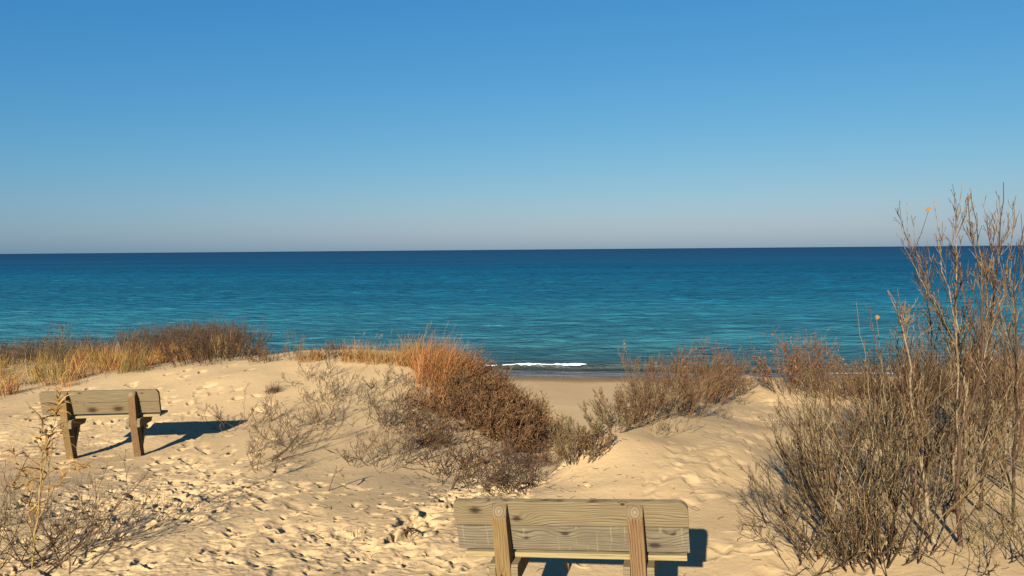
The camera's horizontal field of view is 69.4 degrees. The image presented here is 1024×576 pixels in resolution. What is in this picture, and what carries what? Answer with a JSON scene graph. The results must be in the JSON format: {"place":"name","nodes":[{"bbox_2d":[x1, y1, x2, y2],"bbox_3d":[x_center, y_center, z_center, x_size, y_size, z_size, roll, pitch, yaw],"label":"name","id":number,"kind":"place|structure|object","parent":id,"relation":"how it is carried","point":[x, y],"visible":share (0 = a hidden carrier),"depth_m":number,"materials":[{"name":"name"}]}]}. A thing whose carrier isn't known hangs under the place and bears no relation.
{"place":"outdoors","nodes":[
{"label":"outdoors","id":0,"kind":"place"},
{"bbox_2d":[0,329,271,397],"bbox_3d":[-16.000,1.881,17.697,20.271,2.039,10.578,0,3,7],"label":"beach grass","id":1,"kind":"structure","parent":0,"point":[77,360],"depth_m":14.47,"materials":[{"name":"brown plant"}]},
{"bbox_2d":[450,470,464,489],"bbox_3d":[-0.559,1.899,7.238,0.164,0.272,0.124,1,3,20],"label":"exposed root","id":2,"kind":"object","parent":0,"point":[454,483],"visible":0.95,"depth_m":7.23,"materials":[{"name":"brown wood"}]},
{"bbox_2d":[0,349,1023,575],"bbox_3d":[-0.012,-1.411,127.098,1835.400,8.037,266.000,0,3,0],"label":"sand","id":3,"kind":"structure","parent":0,"point":[685,464],"depth_m":7.15,"materials":[{"name":"beige sand"}]},
{"bbox_2d":[0,461,53,538],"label":"brushwood","id":4,"kind":"object","parent":3,"relation":"on","point":[2,505],"visible":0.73,"depth_m":5.92,"materials":[{"name":"brown plant"}]},
{"bbox_2d":[0,371,96,568],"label":"tall weed","id":5,"kind":"object","parent":3,"relation":"on","point":[45,446],"visible":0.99,"depth_m":5.15,"materials":[{"name":"plant"}]},
{"bbox_2d":[39,320,74,372],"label":"tall weed","id":6,"kind":"object","parent":3,"relation":"on","point":[60,342],"visible":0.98,"depth_m":15.16,"materials":[{"name":"brown plant"}]},
{"bbox_2d":[1,468,161,560],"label":"brushwood","id":7,"kind":"object","parent":3,"relation":"on","point":[95,523],"visible":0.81,"depth_m":5.62,"materials":[{"name":"brown plant"}]},
{"bbox_2d":[0,449,187,575],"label":"brushwood","id":8,"kind":"object","parent":3,"relation":"on","point":[53,546],"visible":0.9,"depth_m":5.27,"materials":[{"name":"brown plant"}]},
{"bbox_2d":[39,389,167,458],"bbox_3d":[-4.897,1.767,8.925,1.378,1.119,0.370,-1,3,-3],"label":"wooden bench","id":9,"kind":"object","parent":3,"relation":"on","point":[140,408],"visible":0.86,"depth_m":8.80,"materials":[{"name":"brown wood"}]},
{"bbox_2d":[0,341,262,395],"bbox_3d":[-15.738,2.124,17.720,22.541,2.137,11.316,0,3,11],"label":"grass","id":10,"kind":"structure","parent":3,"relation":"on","point":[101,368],"depth_m":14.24,"materials":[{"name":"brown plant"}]},
{"bbox_2d":[0,315,266,365],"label":"brush","id":11,"kind":"object","parent":3,"relation":"on","point":[33,351],"visible":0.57,"depth_m":19.71,"materials":[{"name":"brown plant"}]},
{"bbox_2d":[118,328,151,373],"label":"tall weed","id":12,"kind":"object","parent":3,"relation":"on","point":[126,366],"visible":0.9,"depth_m":13.80,"materials":[{"name":"yellow plant"}]},
{"bbox_2d":[120,326,218,361],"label":"dry shrub","id":13,"kind":"object","parent":3,"relation":"on","point":[149,347],"visible":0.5,"depth_m":15.91,"materials":[{"name":"brown plant"}]},
{"bbox_2d":[153,322,274,365],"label":"dry shrub","id":14,"kind":"object","parent":3,"relation":"on","point":[203,351],"visible":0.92,"depth_m":14.21,"materials":[{"name":"brown plant"}]},
{"bbox_2d":[201,383,279,433],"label":"sprawling shrub","id":15,"kind":"object","parent":3,"relation":"on","point":[270,412],"visible":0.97,"depth_m":10.03,"materials":[{"name":"brown plant"}]},
{"bbox_2d":[240,344,285,363],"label":"dry weed","id":16,"kind":"object","parent":3,"relation":"on","point":[263,357],"visible":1,"depth_m":13.51,"materials":[{"name":"brown plant"}]},
{"bbox_2d":[261,382,285,393],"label":"grass tuft","id":17,"kind":"object","parent":3,"relation":"on","point":[271,389],"visible":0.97,"depth_m":11.61,"materials":[{"name":"brown plant"}]},
{"bbox_2d":[244,431,308,472],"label":"sprawling shrub","id":18,"kind":"object","parent":3,"relation":"on","point":[256,455],"visible":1,"depth_m":7.86,"materials":[{"name":"brown plant"}]},
{"bbox_2d":[272,432,299,460],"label":"dead branch","id":19,"kind":"object","parent":3,"relation":"on","point":[285,450],"visible":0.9,"depth_m":8.13,"materials":[{"name":"brown wood"}]},
{"bbox_2d":[240,408,345,453],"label":"sprawling shrub","id":20,"kind":"object","parent":3,"relation":"on","point":[277,433],"visible":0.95,"depth_m":8.68,"materials":[{"name":"brown plant"}]},
{"bbox_2d":[281,330,305,360],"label":"dry weed","id":21,"kind":"object","parent":3,"relation":"on","point":[293,350],"visible":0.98,"depth_m":13.40,"materials":[{"name":"brown plant"}]},
{"bbox_2d":[259,385,339,431],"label":"sprawling shrub","id":22,"kind":"object","parent":3,"relation":"on","point":[317,415],"visible":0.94,"depth_m":9.60,"materials":[{"name":"brown plant"}]},
{"bbox_2d":[287,343,330,362],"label":"grass tuft","id":23,"kind":"object","parent":3,"relation":"on","point":[315,356],"visible":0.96,"depth_m":13.30,"materials":[{"name":"plant"}]},
{"bbox_2d":[280,351,338,386],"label":"sprawling shrub","id":24,"kind":"object","parent":3,"relation":"on","point":[313,373],"visible":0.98,"depth_m":12.15,"materials":[{"name":"brown plant"}]},
{"bbox_2d":[307,341,349,360],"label":"dry weed","id":25,"kind":"object","parent":3,"relation":"on","point":[334,352],"visible":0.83,"depth_m":13.36,"materials":[{"name":"brown plant"}]},
{"bbox_2d":[328,466,344,490],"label":"dead branch","id":26,"kind":"object","parent":3,"relation":"on","point":[342,475],"visible":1,"depth_m":6.98,"materials":[{"name":"brown wood"}]},
{"bbox_2d":[298,363,378,404],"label":"sprawling shrub","id":27,"kind":"object","parent":3,"relation":"on","point":[333,386],"visible":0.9,"depth_m":11.19,"materials":[{"name":"brown plant"}]},
{"bbox_2d":[318,372,393,408],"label":"sprawling shrub","id":28,"kind":"object","parent":3,"relation":"on","point":[365,393],"visible":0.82,"depth_m":10.81,"materials":[{"name":"brown plant"}]},
{"bbox_2d":[334,334,381,362],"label":"grass tuft","id":29,"kind":"object","parent":3,"relation":"on","point":[347,356],"visible":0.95,"depth_m":13.21,"materials":[{"name":"plant"}]},
{"bbox_2d":[324,427,414,471],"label":"sprawling shrub","id":30,"kind":"object","parent":3,"relation":"on","point":[362,447],"visible":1,"depth_m":7.95,"materials":[{"name":"brown plant"}]},
{"bbox_2d":[351,334,397,364],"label":"grass tuft","id":31,"kind":"object","parent":3,"relation":"on","point":[373,357],"visible":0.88,"depth_m":13.09,"materials":[{"name":"plant"}]},
{"bbox_2d":[333,384,426,428],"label":"sprawling shrub","id":32,"kind":"object","parent":3,"relation":"on","point":[383,410],"visible":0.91,"depth_m":9.79,"materials":[{"name":"brown plant"}]},
{"bbox_2d":[362,359,423,389],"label":"sprawling shrub","id":33,"kind":"object","parent":3,"relation":"on","point":[388,376],"visible":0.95,"depth_m":11.79,"materials":[{"name":"brown plant"}]},
{"bbox_2d":[379,332,423,365],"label":"grass tuft","id":34,"kind":"object","parent":3,"relation":"on","point":[393,356],"visible":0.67,"depth_m":13.00,"materials":[{"name":"plant"}]},
{"bbox_2d":[362,411,456,462],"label":"sprawling shrub","id":35,"kind":"object","parent":3,"relation":"on","point":[406,436],"visible":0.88,"depth_m":8.48,"materials":[{"name":"brown plant"}]},
{"bbox_2d":[400,524,422,535],"bbox_3d":[-0.776,1.924,5.878,0.170,0.140,0.239,0,3,7],"label":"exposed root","id":36,"kind":"object","parent":3,"relation":"on","point":[409,529],"visible":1,"depth_m":5.82,"materials":[{"name":"beige wood"}]},
{"bbox_2d":[388,321,441,367],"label":"grass tuft","id":37,"kind":"object","parent":3,"relation":"on","point":[404,357],"visible":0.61,"depth_m":12.94,"materials":[{"name":"plant"}]},
{"bbox_2d":[406,374,463,412],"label":"shrub","id":38,"kind":"object","parent":3,"relation":"on","point":[433,407],"visible":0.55,"depth_m":10.80,"materials":[{"name":"brown plant"}]},
{"bbox_2d":[407,340,468,371],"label":"grass tuft","id":39,"kind":"object","parent":3,"relation":"on","point":[412,366],"visible":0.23,"depth_m":12.79,"materials":[{"name":"plant"}]},
{"bbox_2d":[395,327,488,390],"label":"grass tuft","id":40,"kind":"object","parent":3,"relation":"on","point":[418,369],"visible":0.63,"depth_m":12.09,"materials":[{"name":"plant"}]},
{"bbox_2d":[406,321,491,392],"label":"grass tuft","id":41,"kind":"object","parent":3,"relation":"on","point":[459,359],"visible":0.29,"depth_m":12.32,"materials":[{"name":"plant"}]},
{"bbox_2d":[369,372,570,497],"bbox_3d":[-0.754,1.700,9.104,1.877,0.767,5.096,-2,3,-25],"label":"stray brush","id":42,"kind":"object","parent":3,"relation":"on","point":[496,463],"visible":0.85,"depth_m":8.09,"materials":[{"name":"brown plant"}]},
{"bbox_2d":[394,338,577,485],"bbox_3d":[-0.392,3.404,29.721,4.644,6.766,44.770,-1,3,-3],"label":"dead thicket","id":43,"kind":"object","parent":3,"relation":"on","point":[487,402],"visible":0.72,"depth_m":10.32,"materials":[{"name":"brown plant"}]},
{"bbox_2d":[511,476,529,488],"bbox_3d":[0.049,1.907,7.098,0.230,0.205,0.171,0,3,16],"label":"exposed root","id":44,"kind":"object","parent":3,"relation":"on","point":[522,481],"visible":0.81,"depth_m":7.11,"materials":[{"name":"brown wood"}]},
{"bbox_2d":[542,417,580,442],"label":"dry shrub","id":45,"kind":"object","parent":3,"relation":"on","point":[554,434],"visible":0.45,"depth_m":10.12,"materials":[{"name":"brown plant"}]},
{"bbox_2d":[453,498,689,575],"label":"wooden bench","id":46,"kind":"object","parent":3,"relation":"on","point":[639,537],"visible":1,"depth_m":3.98,"materials":[{"name":"brown wood"}]},
{"bbox_2d":[553,425,611,464],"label":"dry shrub","id":47,"kind":"object","parent":3,"relation":"on","point":[570,446],"visible":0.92,"depth_m":7.31,"materials":[{"name":"brown plant"}]},
{"bbox_2d":[563,409,607,440],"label":"dry shrub","id":48,"kind":"object","parent":3,"relation":"on","point":[567,427],"visible":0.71,"depth_m":7.63,"materials":[{"name":"brown plant"}]},
{"bbox_2d":[563,420,616,454],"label":"dry shrub","id":49,"kind":"object","parent":3,"relation":"on","point":[584,441],"visible":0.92,"depth_m":7.41,"materials":[{"name":"brown plant"}]},
{"bbox_2d":[578,397,639,432],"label":"dry shrub","id":50,"kind":"object","parent":3,"relation":"on","point":[589,419],"visible":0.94,"depth_m":8.05,"materials":[{"name":"brown plant"}]},
{"bbox_2d":[589,385,670,426],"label":"dry shrub","id":51,"kind":"object","parent":3,"relation":"on","point":[642,408],"visible":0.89,"depth_m":8.48,"materials":[{"name":"brown plant"}]},
{"bbox_2d":[614,367,692,420],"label":"dry shrub","id":52,"kind":"object","parent":3,"relation":"on","point":[633,390],"visible":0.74,"depth_m":8.93,"materials":[{"name":"brown plant"}]},
{"bbox_2d":[637,401,676,437],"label":"twig tuft","id":53,"kind":"object","parent":3,"relation":"on","point":[658,422],"visible":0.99,"depth_m":8.24,"materials":[{"name":"brown plant"}]},
{"bbox_2d":[617,341,698,404],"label":"dry shrub","id":54,"kind":"object","parent":3,"relation":"on","point":[629,360],"visible":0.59,"depth_m":10.06,"materials":[{"name":"red plant"}]},
{"bbox_2d":[621,351,729,418],"bbox_3d":[2.119,1.239,9.645,1.358,0.816,1.638,0,3,0],"label":"dry shrub","id":55,"kind":"object","parent":3,"relation":"on","point":[675,387],"visible":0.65,"depth_m":9.58,"materials":[{"name":"brown plant"}]},
{"bbox_2d":[657,410,702,432],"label":"twig tuft","id":56,"kind":"object","parent":3,"relation":"on","point":[683,429],"visible":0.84,"depth_m":8.46,"materials":[{"name":"brown plant"}]},
{"bbox_2d":[648,333,757,404],"bbox_3d":[3.010,1.321,11.829,1.718,1.112,1.468,-2,3,-28],"label":"dry shrub","id":57,"kind":"object","parent":3,"relation":"on","point":[731,380],"visible":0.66,"depth_m":11.77,"materials":[{"name":"brown plant"}]},
{"bbox_2d":[704,397,733,418],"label":"twig tuft","id":58,"kind":"object","parent":3,"relation":"on","point":[705,409],"visible":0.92,"depth_m":10.09,"materials":[{"name":"brown plant"}]},
{"bbox_2d":[693,340,765,395],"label":"dry shrub","id":59,"kind":"object","parent":3,"relation":"on","point":[743,380],"visible":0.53,"depth_m":12.91,"materials":[{"name":"brown plant"}]},
{"bbox_2d":[722,387,753,404],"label":"twig tuft","id":60,"kind":"object","parent":3,"relation":"on","point":[740,396],"visible":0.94,"depth_m":12.01,"materials":[{"name":"brown plant"}]},
{"bbox_2d":[735,462,833,529],"bbox_3d":[2.013,1.604,5.760,0.672,0.507,0.760,-3,4,-39],"label":"bare shrub","id":61,"kind":"object","parent":3,"relation":"on","point":[750,482],"visible":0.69,"depth_m":5.76,"materials":[{"name":"brown plant"}]},
{"bbox_2d":[745,325,824,394],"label":"dry shrub","id":62,"kind":"object","parent":3,"relation":"on","point":[790,374],"visible":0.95,"depth_m":13.02,"materials":[{"name":"brown plant"}]},
{"bbox_2d":[780,330,852,391],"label":"dry shrub","id":63,"kind":"object","parent":3,"relation":"on","point":[816,364],"visible":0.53,"depth_m":13.27,"materials":[{"name":"brown plant"}]},
{"bbox_2d":[732,464,918,575],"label":"bare shrub","id":64,"kind":"object","parent":3,"relation":"on","point":[819,556],"visible":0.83,"depth_m":5.04,"materials":[{"name":"brown plant"}]},
{"bbox_2d":[758,387,900,504],"bbox_3d":[2.624,1.381,6.444,1.210,0.917,1.032,-1,3,-17],"label":"bare shrub","id":65,"kind":"object","parent":3,"relation":"on","point":[794,466],"visible":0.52,"depth_m":6.25,"materials":[{"name":"brown plant"}]},
{"bbox_2d":[798,357,864,401],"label":"dry shrub","id":66,"kind":"object","parent":3,"relation":"on","point":[830,381],"visible":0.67,"depth_m":12.70,"materials":[{"name":"brown plant"}]},
{"bbox_2d":[719,387,951,573],"bbox_3d":[2.138,1.336,5.004,1.285,1.163,1.335,0,3,0],"label":"bare shrub","id":67,"kind":"object","parent":3,"relation":"on","point":[773,498],"visible":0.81,"depth_m":5.02,"materials":[{"name":"brown plant"}]},
{"bbox_2d":[793,496,921,575],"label":"bare shrub","id":68,"kind":"object","parent":3,"relation":"on","point":[836,560],"visible":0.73,"depth_m":4.94,"materials":[{"name":"brown plant"}]},
{"bbox_2d":[826,359,889,399],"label":"dry shrub","id":69,"kind":"object","parent":3,"relation":"on","point":[842,379],"visible":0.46,"depth_m":12.59,"materials":[{"name":"brown plant"}]},
{"bbox_2d":[856,303,876,473],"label":"sapling","id":70,"kind":"object","parent":3,"relation":"on","point":[868,388],"visible":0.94,"depth_m":6.75,"materials":[{"name":"brown plant"}]},
{"bbox_2d":[820,355,918,448],"bbox_3d":[4.261,1.336,8.818,1.106,1.145,1.453,1,3,23],"label":"bare shrub","id":71,"kind":"object","parent":3,"relation":"on","point":[859,413],"visible":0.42,"depth_m":8.78,"materials":[{"name":"brown plant"}]},
{"bbox_2d":[870,315,892,483],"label":"sapling","id":72,"kind":"object","parent":3,"relation":"on","point":[877,317],"visible":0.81,"depth_m":6.54,"materials":[{"name":"brown plant"}]},
{"bbox_2d":[749,351,1023,564],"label":"bare shrub","id":73,"kind":"object","parent":3,"relation":"on","point":[895,501],"visible":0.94,"depth_m":5.02,"materials":[{"name":"brown plant"}]},
{"bbox_2d":[853,498,936,565],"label":"bare shrub","id":74,"kind":"object","parent":3,"relation":"on","point":[890,542],"visible":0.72,"depth_m":4.89,"materials":[{"name":"brown plant"}]},
{"bbox_2d":[778,347,1013,500],"bbox_3d":[3.126,1.170,6.473,1.722,1.296,1.565,-2,4,-34],"label":"bare shrub","id":75,"kind":"object","parent":3,"relation":"on","point":[850,437],"visible":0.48,"depth_m":6.54,"materials":[{"name":"brown plant"}]},
{"bbox_2d":[850,356,944,402],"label":"dry shrub","id":76,"kind":"object","parent":3,"relation":"on","point":[880,374],"visible":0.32,"depth_m":12.19,"materials":[{"name":"brown plant"}]},
{"bbox_2d":[777,327,1023,520],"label":"bare shrub","id":77,"kind":"object","parent":3,"relation":"on","point":[973,451],"visible":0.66,"depth_m":5.92,"materials":[{"name":"brown plant"}]},
{"bbox_2d":[889,288,928,510],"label":"sapling","id":78,"kind":"object","parent":3,"relation":"on","point":[903,351],"visible":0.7,"depth_m":5.99,"materials":[{"name":"brown plant"}]},
{"bbox_2d":[824,303,996,440],"bbox_3d":[4.821,1.028,9.118,1.477,1.678,1.961,-2,4,-33],"label":"bare shrub","id":79,"kind":"object","parent":3,"relation":"on","point":[929,383],"visible":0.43,"depth_m":9.07,"materials":[{"name":"brown plant"}]},
{"bbox_2d":[887,289,936,546],"bbox_3d":[2.989,0.916,5.535,0.206,1.785,1.047,0,3,15],"label":"sapling","id":80,"kind":"object","parent":3,"relation":"on","point":[927,507],"visible":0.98,"depth_m":5.39,"materials":[{"name":"brown plant"}]},
{"bbox_2d":[910,243,948,481],"bbox_3d":[3.661,0.701,6.565,0.385,2.222,0.296,-3,4,-40],"label":"sapling","id":81,"kind":"object","parent":3,"relation":"on","point":[935,340],"visible":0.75,"depth_m":6.50,"materials":[{"name":"brown plant"}]},
{"bbox_2d":[853,338,1023,472],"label":"bare shrub","id":82,"kind":"object","parent":3,"relation":"on","point":[982,438],"visible":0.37,"depth_m":7.32,"materials":[{"name":"brown plant"}]},
{"bbox_2d":[885,352,992,402],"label":"dry shrub","id":83,"kind":"object","parent":3,"relation":"on","point":[934,375],"visible":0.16,"depth_m":12.10,"materials":[{"name":"brown plant"}]},
{"bbox_2d":[894,202,985,497],"bbox_3d":[3.593,0.538,6.222,0.733,2.550,0.380,0,3,13],"label":"sapling","id":84,"kind":"object","parent":3,"relation":"on","point":[946,329],"visible":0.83,"depth_m":6.23,"materials":[{"name":"brown plant"}]},
{"bbox_2d":[922,200,980,511],"bbox_3d":[3.492,0.540,5.888,0.305,2.506,0.503,0,3,0],"label":"sapling","id":85,"kind":"object","parent":3,"relation":"on","point":[957,348],"visible":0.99,"depth_m":5.88,"materials":[{"name":"brown plant"}]},
{"bbox_2d":[882,464,1023,565],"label":"dry weed","id":86,"kind":"object","parent":3,"relation":"on","point":[977,528],"visible":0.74,"depth_m":5.06,"materials":[{"name":"brown plant"}]},
{"bbox_2d":[889,296,1023,435],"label":"bare shrub","id":87,"kind":"object","parent":3,"relation":"on","point":[1002,376],"visible":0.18,"depth_m":9.12,"materials":[{"name":"brown plant"}]},
{"bbox_2d":[920,182,999,493],"bbox_3d":[3.752,0.464,6.199,0.581,2.694,0.267,1,3,20],"label":"sapling","id":88,"kind":"object","parent":3,"relation":"on","point":[956,319],"visible":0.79,"depth_m":6.21,"materials":[{"name":"brown plant"}]},
{"bbox_2d":[898,329,1023,465],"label":"bare shrub","id":89,"kind":"object","parent":3,"relation":"on","point":[979,430],"visible":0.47,"depth_m":7.47,"materials":[{"name":"brown plant"}]},
{"bbox_2d":[908,464,1015,575],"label":"dry weed","id":90,"kind":"object","parent":3,"relation":"on","point":[999,546],"visible":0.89,"depth_m":4.74,"materials":[{"name":"brown plant"}]},
{"bbox_2d":[914,288,1023,434],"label":"bare shrub","id":91,"kind":"object","parent":3,"relation":"on","point":[984,371],"visible":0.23,"depth_m":9.06,"materials":[{"name":"brown plant"}]},
{"bbox_2d":[921,335,1023,400],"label":"dry shrub","id":92,"kind":"object","parent":3,"relation":"on","point":[969,362],"visible":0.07,"depth_m":12.10,"materials":[{"name":"red plant"}]},
{"bbox_2d":[941,189,1007,546],"bbox_3d":[3.327,0.533,5.337,0.386,2.536,0.857,0,3,18],"label":"sapling","id":93,"kind":"object","parent":3,"relation":"on","point":[959,435],"visible":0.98,"depth_m":5.31,"materials":[{"name":"brown plant"}]},
{"bbox_2d":[948,252,1003,468],"bbox_3d":[4.473,0.705,7.113,0.528,2.175,0.358,1,3,31],"label":"sapling","id":94,"kind":"object","parent":3,"relation":"on","point":[979,328],"visible":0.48,"depth_m":7.13,"materials":[{"name":"brown plant"}]},
{"bbox_2d":[950,182,1019,510],"bbox_3d":[3.783,0.468,5.960,0.626,2.638,0.422,-3,4,-42],"label":"sapling","id":95,"kind":"object","parent":3,"relation":"on","point":[987,371],"visible":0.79,"depth_m":5.89,"materials":[{"name":"brown plant"}]},
{"bbox_2d":[952,314,1023,499],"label":"bare shrub","id":96,"kind":"object","parent":3,"relation":"on","point":[1006,476],"visible":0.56,"depth_m":6.42,"materials":[{"name":"brown plant"}]},
{"bbox_2d":[977,197,1023,468],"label":"sapling","id":97,"kind":"object","parent":3,"relation":"on","point":[991,248],"visible":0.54,"depth_m":6.97,"materials":[{"name":"brown plant"}]},
{"bbox_2d":[979,479,1023,575],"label":"bare shrub","id":98,"kind":"object","parent":3,"relation":"on","point":[996,565],"visible":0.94,"depth_m":4.77,"materials":[{"name":"brown plant"}]},
{"bbox_2d":[980,216,1023,488],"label":"sapling","id":99,"kind":"object","parent":3,"relation":"on","point":[1005,365],"visible":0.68,"depth_m":6.46,"materials":[{"name":"brown plant"}]},
{"bbox_2d":[985,340,1023,404],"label":"dry shrub","id":100,"kind":"object","parent":3,"relation":"on","point":[1007,369],"visible":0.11,"depth_m":11.48,"materials":[{"name":"red plant"}]},
{"bbox_2d":[987,227,1023,525],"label":"sapling","id":101,"kind":"object","parent":3,"relation":"on","point":[1015,349],"visible":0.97,"depth_m":5.47,"materials":[{"name":"brown plant"}]},
{"bbox_2d":[0,245,1023,380],"bbox_3d":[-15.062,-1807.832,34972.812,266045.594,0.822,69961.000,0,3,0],"label":"lake water","id":102,"kind":"structure","parent":0,"point":[591,310],"depth_m":118.44,"materials":[{"name":"blue liquid"}]},
{"bbox_2d":[482,363,582,365],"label":"breaker foam","id":103,"kind":"object","parent":102,"relation":"on","point":[574,364],"visible":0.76,"depth_m":49.85,"materials":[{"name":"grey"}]},
{"bbox_2d":[0,363,1023,575],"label":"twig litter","id":104,"kind":"object","parent":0,"point":[408,495],"visible":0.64,"depth_m":6.66,"materials":[{"name":"brown wood"}]},
{"bbox_2d":[0,0,1023,253],"label":"sky","id":105,"kind":"structure","parent":0,"point":[127,126],"materials":[{"name":"blue"}]},
{"bbox_2d":[464,353,577,462],"bbox_3d":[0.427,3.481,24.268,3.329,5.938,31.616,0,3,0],"label":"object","id":106,"kind":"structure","parent":0,"point":[554,428],"depth_m":9.23,"materials":[{"name":"brown plant"}]}
]}

